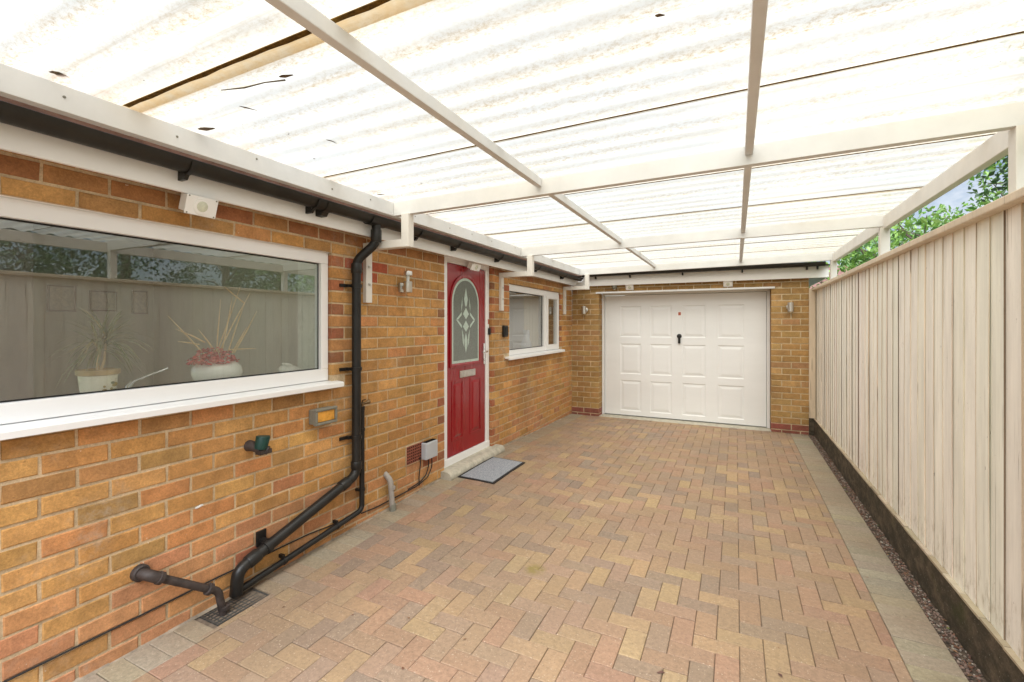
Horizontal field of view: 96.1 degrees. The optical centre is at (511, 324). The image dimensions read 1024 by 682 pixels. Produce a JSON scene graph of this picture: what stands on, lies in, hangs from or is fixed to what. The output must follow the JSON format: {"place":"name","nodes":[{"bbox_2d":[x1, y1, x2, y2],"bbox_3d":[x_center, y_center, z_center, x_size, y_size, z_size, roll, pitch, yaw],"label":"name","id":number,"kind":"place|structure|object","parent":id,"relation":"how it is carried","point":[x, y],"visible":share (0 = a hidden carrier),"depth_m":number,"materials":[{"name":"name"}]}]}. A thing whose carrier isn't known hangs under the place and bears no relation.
{"place":"outdoors","nodes":[
{"label":"outdoors","id":0,"kind":"place"},
{"bbox_2d":[7,102,1007,295],"label":"sky","id":1,"kind":"structure","parent":0,"point":[955,197],"materials":[{"name":"white"}]},
{"bbox_2d":[132,415,912,681],"bbox_3d":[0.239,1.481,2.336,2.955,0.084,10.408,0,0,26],"label":"block paving","id":2,"kind":"structure","parent":0,"point":[517,586],"depth_m":2.63,"materials":[{"name":"brown brick"}]},
{"bbox_2d":[458,457,524,483],"bbox_3d":[-0.187,1.441,4.595,0.387,0.026,0.700,0,0,26],"label":"doormat","id":3,"kind":"object","parent":2,"relation":"on","point":[492,470],"visible":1,"depth_m":4.53,"materials":[{"name":"grey fabric"}]},
{"bbox_2d":[81,414,968,681],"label":"paving edging","id":4,"kind":"object","parent":2,"relation":"on","point":[924,652],"visible":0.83,"depth_m":2.66,"materials":[{"name":"grey concrete"}]},
{"bbox_2d":[282,420,972,676],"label":"leaf litter","id":5,"kind":"object","parent":2,"relation":"on","point":[802,599],"visible":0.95,"depth_m":2.34,"materials":[{"name":"brown plant"}]},
{"bbox_2d":[609,392,766,426],"bbox_3d":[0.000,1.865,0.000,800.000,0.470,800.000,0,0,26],"label":"ground","id":6,"kind":"structure","parent":0,"point":[738,424],"depth_m":8.25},
{"bbox_2d":[199,588,268,625],"bbox_3d":[-1.493,1.580,2.469,0.203,0.160,0.293,0,0,26],"label":"drain","id":7,"kind":"object","parent":6,"relation":"in","point":[211,621],"visible":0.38,"depth_m":2.42,"materials":[{"name":"grey metal"}]},
{"bbox_2d":[0,96,581,681],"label":"bungalow","id":8,"kind":"object","parent":6,"relation":"on","point":[104,494],"visible":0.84,"depth_m":2.93,"materials":[{"name":"brick"}]},
{"bbox_2d":[46,285,75,311],"bbox_3d":[-4.149,-0.240,4.242,0.023,0.240,0.200,0,0,26],"label":"wall picture","id":9,"kind":"object","parent":8,"relation":"attached to","point":[60,298],"depth_m":4.23,"materials":[{"name":"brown wood"}]},
{"bbox_2d":[44,306,157,392],"bbox_3d":[-1.954,0.128,2.236,0.441,0.462,0.482,0,0,26],"label":"potted plant","id":10,"kind":"object","parent":8,"relation":"on","point":[99,378],"visible":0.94,"depth_m":2.19,"materials":[{"name":"green plant"}]},
{"bbox_2d":[88,290,116,311],"bbox_3d":[-4.013,-0.230,4.521,0.023,0.200,0.220,0,0,26],"label":"wall picture","id":11,"kind":"object","parent":8,"relation":"attached to","point":[101,300],"depth_m":4.51,"materials":[{"name":"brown wood"}]},
{"bbox_2d":[131,290,147,313],"bbox_3d":[-3.878,-0.230,4.800,0.023,0.240,0.140,0,0,26],"label":"wall picture","id":12,"kind":"object","parent":8,"relation":"attached to","point":[139,302],"depth_m":4.79,"materials":[{"name":"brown wood"}]},
{"bbox_2d":[125,367,167,387],"bbox_3d":[-1.951,0.296,2.460,0.186,0.127,0.028,0,0,-42],"label":"kitchen tap","id":13,"kind":"object","parent":8,"relation":"attached to","point":[130,384],"visible":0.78,"depth_m":2.44,"materials":[{"name":"silver metal"}]},
{"bbox_2d":[3,524,333,681],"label":"wall cable","id":14,"kind":"object","parent":8,"relation":"attached to","point":[44,662],"depth_m":2.08,"materials":[{"name":"black plastic"}]},
{"bbox_2d":[0,194,343,439],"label":"window","id":15,"kind":"structure","parent":8,"relation":"in","point":[47,414],"depth_m":2.21,"materials":[{"name":"white plastic"}]},
{"bbox_2d":[130,563,229,615],"bbox_3d":[-1.596,1.323,2.245,0.108,0.421,0.412,0,0,41],"label":"waste outlet","id":16,"kind":"object","parent":8,"relation":"attached to","point":[142,572],"visible":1,"depth_m":2.20,"materials":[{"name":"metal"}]},
{"bbox_2d":[179,193,217,218],"bbox_3d":[-1.558,-0.592,2.283,0.082,0.095,0.148,20,9,25],"label":"spotlight","id":17,"kind":"object","parent":8,"relation":"attached to","point":[197,205],"visible":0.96,"depth_m":2.25,"materials":[{"name":"white plastic"}]},
{"bbox_2d":[168,287,256,380],"bbox_3d":[-1.766,0.060,2.761,0.273,0.598,0.438,0,0,0],"label":"potted plant","id":18,"kind":"object","parent":8,"relation":"on","point":[215,366],"visible":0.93,"depth_m":2.69,"materials":[{"name":"white ceramic"}]},
{"bbox_2d":[244,435,271,455],"bbox_3d":[-1.432,0.681,2.607,0.133,0.114,0.083,0,0,18],"label":"capped valve","id":19,"kind":"object","parent":8,"relation":"attached to","point":[259,446],"visible":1,"depth_m":2.58,"materials":[{"name":"metal"}]},
{"bbox_2d":[278,363,300,371],"bbox_3d":[-1.550,0.316,3.214,0.090,0.103,0.172,0,0,26],"label":"rabbit ornament","id":20,"kind":"object","parent":8,"relation":"on","point":[283,367],"visible":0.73,"depth_m":3.17,"materials":[{"name":"white ceramic"}]},
{"bbox_2d":[0,100,582,280],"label":"rain gutter","id":21,"kind":"object","parent":8,"relation":"attached to","point":[49,125],"visible":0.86,"depth_m":2.19,"materials":[{"name":"black plastic"}]},
{"bbox_2d":[229,225,381,597],"bbox_3d":[-1.240,0.371,2.907,0.205,2.193,1.024,0,0,26],"label":"downpipe","id":22,"kind":"object","parent":8,"relation":"attached to","point":[265,545],"visible":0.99,"depth_m":3.25,"materials":[{"name":"black plastic"}]},
{"bbox_2d":[243,399,370,590],"bbox_3d":[-1.285,1.009,2.974,0.065,0.928,0.987,0,0,26],"label":"waste pipe","id":23,"kind":"object","parent":8,"relation":"attached to","point":[284,559],"visible":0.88,"depth_m":3.12,"materials":[{"name":"black plastic"}]},
{"bbox_2d":[309,406,337,426],"bbox_3d":[-1.247,0.600,3.039,0.077,0.108,0.179,0,0,26],"label":"bulkhead lamp","id":24,"kind":"object","parent":8,"relation":"attached to","point":[323,415],"visible":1,"depth_m":3.00,"materials":[{"name":"orange plastic"}]},
{"bbox_2d":[383,471,395,511],"bbox_3d":[-0.970,1.340,3.634,0.107,0.361,0.060,0,0,-5],"label":"stub pipe","id":25,"kind":"object","parent":8,"relation":"attached to","point":[391,489],"visible":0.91,"depth_m":3.62,"materials":[{"name":"grey plastic"}]},
{"bbox_2d":[361,438,437,513],"bbox_3d":[-0.893,1.219,3.779,0.064,0.371,0.895,0,0,26],"label":"junction box","id":26,"kind":"object","parent":8,"relation":"attached to","point":[429,449],"visible":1,"depth_m":4.04,"materials":[{"name":"grey plastic"}]},
{"bbox_2d":[398,271,411,292],"bbox_3d":[-0.871,-0.347,3.763,0.137,0.170,0.072,0,0,40],"label":"wall lamp","id":27,"kind":"object","parent":8,"relation":"attached to","point":[405,286],"visible":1,"depth_m":3.73,"materials":[{"name":"metal"}]},
{"bbox_2d":[447,263,487,457],"bbox_3d":[-0.466,0.351,4.826,0.119,1.911,0.758,0,0,26],"label":"front door","id":28,"kind":"structure","parent":8,"relation":"in","point":[466,351],"depth_m":4.78,"materials":[{"name":"red paint"}]},
{"bbox_2d":[467,262,480,270],"bbox_3d":[-0.394,-0.606,4.807,0.062,0.080,0.180,26,11,24],"label":"spotlight","id":29,"kind":"object","parent":8,"relation":"attached to","point":[474,266],"visible":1,"depth_m":4.76,"materials":[{"name":"white plastic"}]},
{"bbox_2d":[502,325,507,336],"bbox_3d":[-0.078,0.079,5.477,0.044,0.138,0.098,0,0,26],"label":"doorbell","id":30,"kind":"object","parent":8,"relation":"attached to","point":[504,330],"visible":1,"depth_m":5.44,"materials":[{"name":"black plastic"}]},
{"bbox_2d":[509,340,513,348],"bbox_3d":[-0.769,0.850,6.991,0.900,1.180,1.900,0,0,26],"label":"sofa","id":31,"kind":"object","parent":8,"relation":"in","point":[511,344],"visible":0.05,"depth_m":7.53,"materials":[{"name":"white fabric"}]},
{"bbox_2d":[521,330,531,347],"bbox_3d":[0.204,0.214,6.642,0.160,0.268,0.165,0,0,-17],"label":"jug","id":32,"kind":"object","parent":8,"relation":"on","point":[526,342],"visible":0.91,"depth_m":6.60,"materials":[{"name":"white ceramic"}]},
{"bbox_2d":[524,294,537,346],"bbox_3d":[0.295,0.250,7.151,0.054,2.100,0.520,0,0,26],"label":"curtain","id":33,"kind":"object","parent":8,"relation":"hanging from","point":[531,313],"visible":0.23,"depth_m":7.14,"materials":[{"name":"white fabric"}]},
{"bbox_2d":[505,284,564,359],"bbox_3d":[0.336,-0.038,6.425,0.153,0.928,1.990,0,0,26],"label":"window","id":34,"kind":"structure","parent":8,"relation":"in","point":[544,348],"depth_m":6.73,"materials":[{"name":"white plastic"}]},
{"bbox_2d":[0,0,1023,313],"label":"carport","id":35,"kind":"object","parent":6,"relation":"on","point":[586,138],"visible":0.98,"depth_m":1.90,"materials":[{"name":"beige paint"}]},
{"bbox_2d":[49,14,977,194],"bbox_3d":[0.930,-0.905,3.598,2.940,0.043,5.885,0,0,26],"label":"roof debris","id":36,"kind":"object","parent":35,"relation":"on","point":[289,75],"visible":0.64,"depth_m":1.71,"materials":[{"name":"brown plant"}]},
{"bbox_2d":[572,264,829,434],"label":"garage","id":37,"kind":"structure","parent":6,"relation":"on","point":[707,348],"depth_m":7.08,"materials":[{"name":"brick"}]},
{"bbox_2d":[582,306,587,313],"bbox_3d":[1.195,-0.238,7.611,0.090,0.130,0.118,0,0,26],"label":"wall lamp","id":38,"kind":"object","parent":37,"relation":"attached to","point":[584,310],"visible":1,"depth_m":7.56,"materials":[{"name":"metal"}]},
{"bbox_2d":[625,285,633,289],"bbox_3d":[1.874,-0.600,7.328,0.124,0.093,0.057,0,28,26],"label":"spotlight","id":39,"kind":"object","parent":37,"relation":"attached to","point":[629,287],"visible":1,"depth_m":7.31,"materials":[{"name":"white plastic"}]},
{"bbox_2d":[605,292,765,426],"bbox_3d":[2.628,0.505,7.212,2.374,1.966,0.080,0,0,26],"label":"garage door","id":40,"kind":"structure","parent":37,"relation":"in","point":[694,357],"depth_m":7.17,"materials":[{"name":"paint"}]},
{"bbox_2d":[582,261,825,278],"bbox_3d":[2.650,-0.784,6.819,3.320,0.092,0.123,0,0,26],"label":"rain gutter","id":41,"kind":"object","parent":37,"relation":"attached to","point":[787,265],"visible":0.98,"depth_m":6.54,"materials":[{"name":"black plastic"}]},
{"bbox_2d":[723,281,732,286],"bbox_3d":[3.147,-0.600,6.709,0.124,0.093,0.057,0,28,26],"label":"spotlight","id":42,"kind":"object","parent":37,"relation":"attached to","point":[727,283],"visible":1,"depth_m":6.69,"materials":[{"name":"white plastic"}]},
{"bbox_2d":[786,302,793,311],"bbox_3d":[3.827,-0.238,6.331,0.090,0.130,0.118,0,0,26],"label":"wall lamp","id":43,"kind":"object","parent":37,"relation":"attached to","point":[790,307],"visible":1,"depth_m":6.28,"materials":[{"name":"metal"}]},
{"bbox_2d":[809,204,955,287],"bbox_3d":[8.235,-0.367,9.668,3.812,4.050,3.259,0,0,26],"label":"broadleaf tree","id":44,"kind":"object","parent":6,"relation":"on","point":[858,262],"visible":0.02,"depth_m":9.76,"materials":[{"name":"green plant"}]},
{"bbox_2d":[816,157,1007,270],"bbox_3d":[6.879,-0.639,6.594,4.607,4.593,4.388,0,0,26],"label":"broadleaf tree","id":45,"kind":"object","parent":6,"relation":"on","point":[869,253],"visible":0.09,"depth_m":7.06,"materials":[{"name":"green plant"}]},
{"bbox_2d":[966,157,1007,201],"bbox_3d":[4.550,-0.708,3.259,1.779,4.718,1.942,0,0,26],"label":"hedge tree","id":46,"kind":"object","parent":6,"relation":"on","point":[1004,185],"visible":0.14,"depth_m":3.95,"materials":[{"name":"green plant"}]},
{"bbox_2d":[974,155,1007,202],"bbox_3d":[5.314,-0.699,4.232,1.972,4.701,1.846,0,0,-1],"label":"hedge tree","id":47,"kind":"object","parent":6,"relation":"on","point":[987,190],"visible":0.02,"depth_m":4.81,"materials":[{"name":"green plant"}]},
{"bbox_2d":[809,265,847,288],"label":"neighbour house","id":48,"kind":"structure","parent":0,"point":[824,280],"depth_m":18.36,"materials":[{"name":"tile"}]},
{"bbox_2d":[808,435,986,681],"bbox_3d":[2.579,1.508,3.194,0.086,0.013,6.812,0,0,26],"label":"gravel","id":49,"kind":"structure","parent":0,"point":[932,615],"depth_m":2.65,"materials":[{"name":"grey gravel"}]},
{"bbox_2d":[809,187,1023,681],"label":"fence","id":50,"kind":"object","parent":49,"relation":"on","point":[916,387],"visible":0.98,"depth_m":2.39,"materials":[{"name":"beige paint"}]}
]}

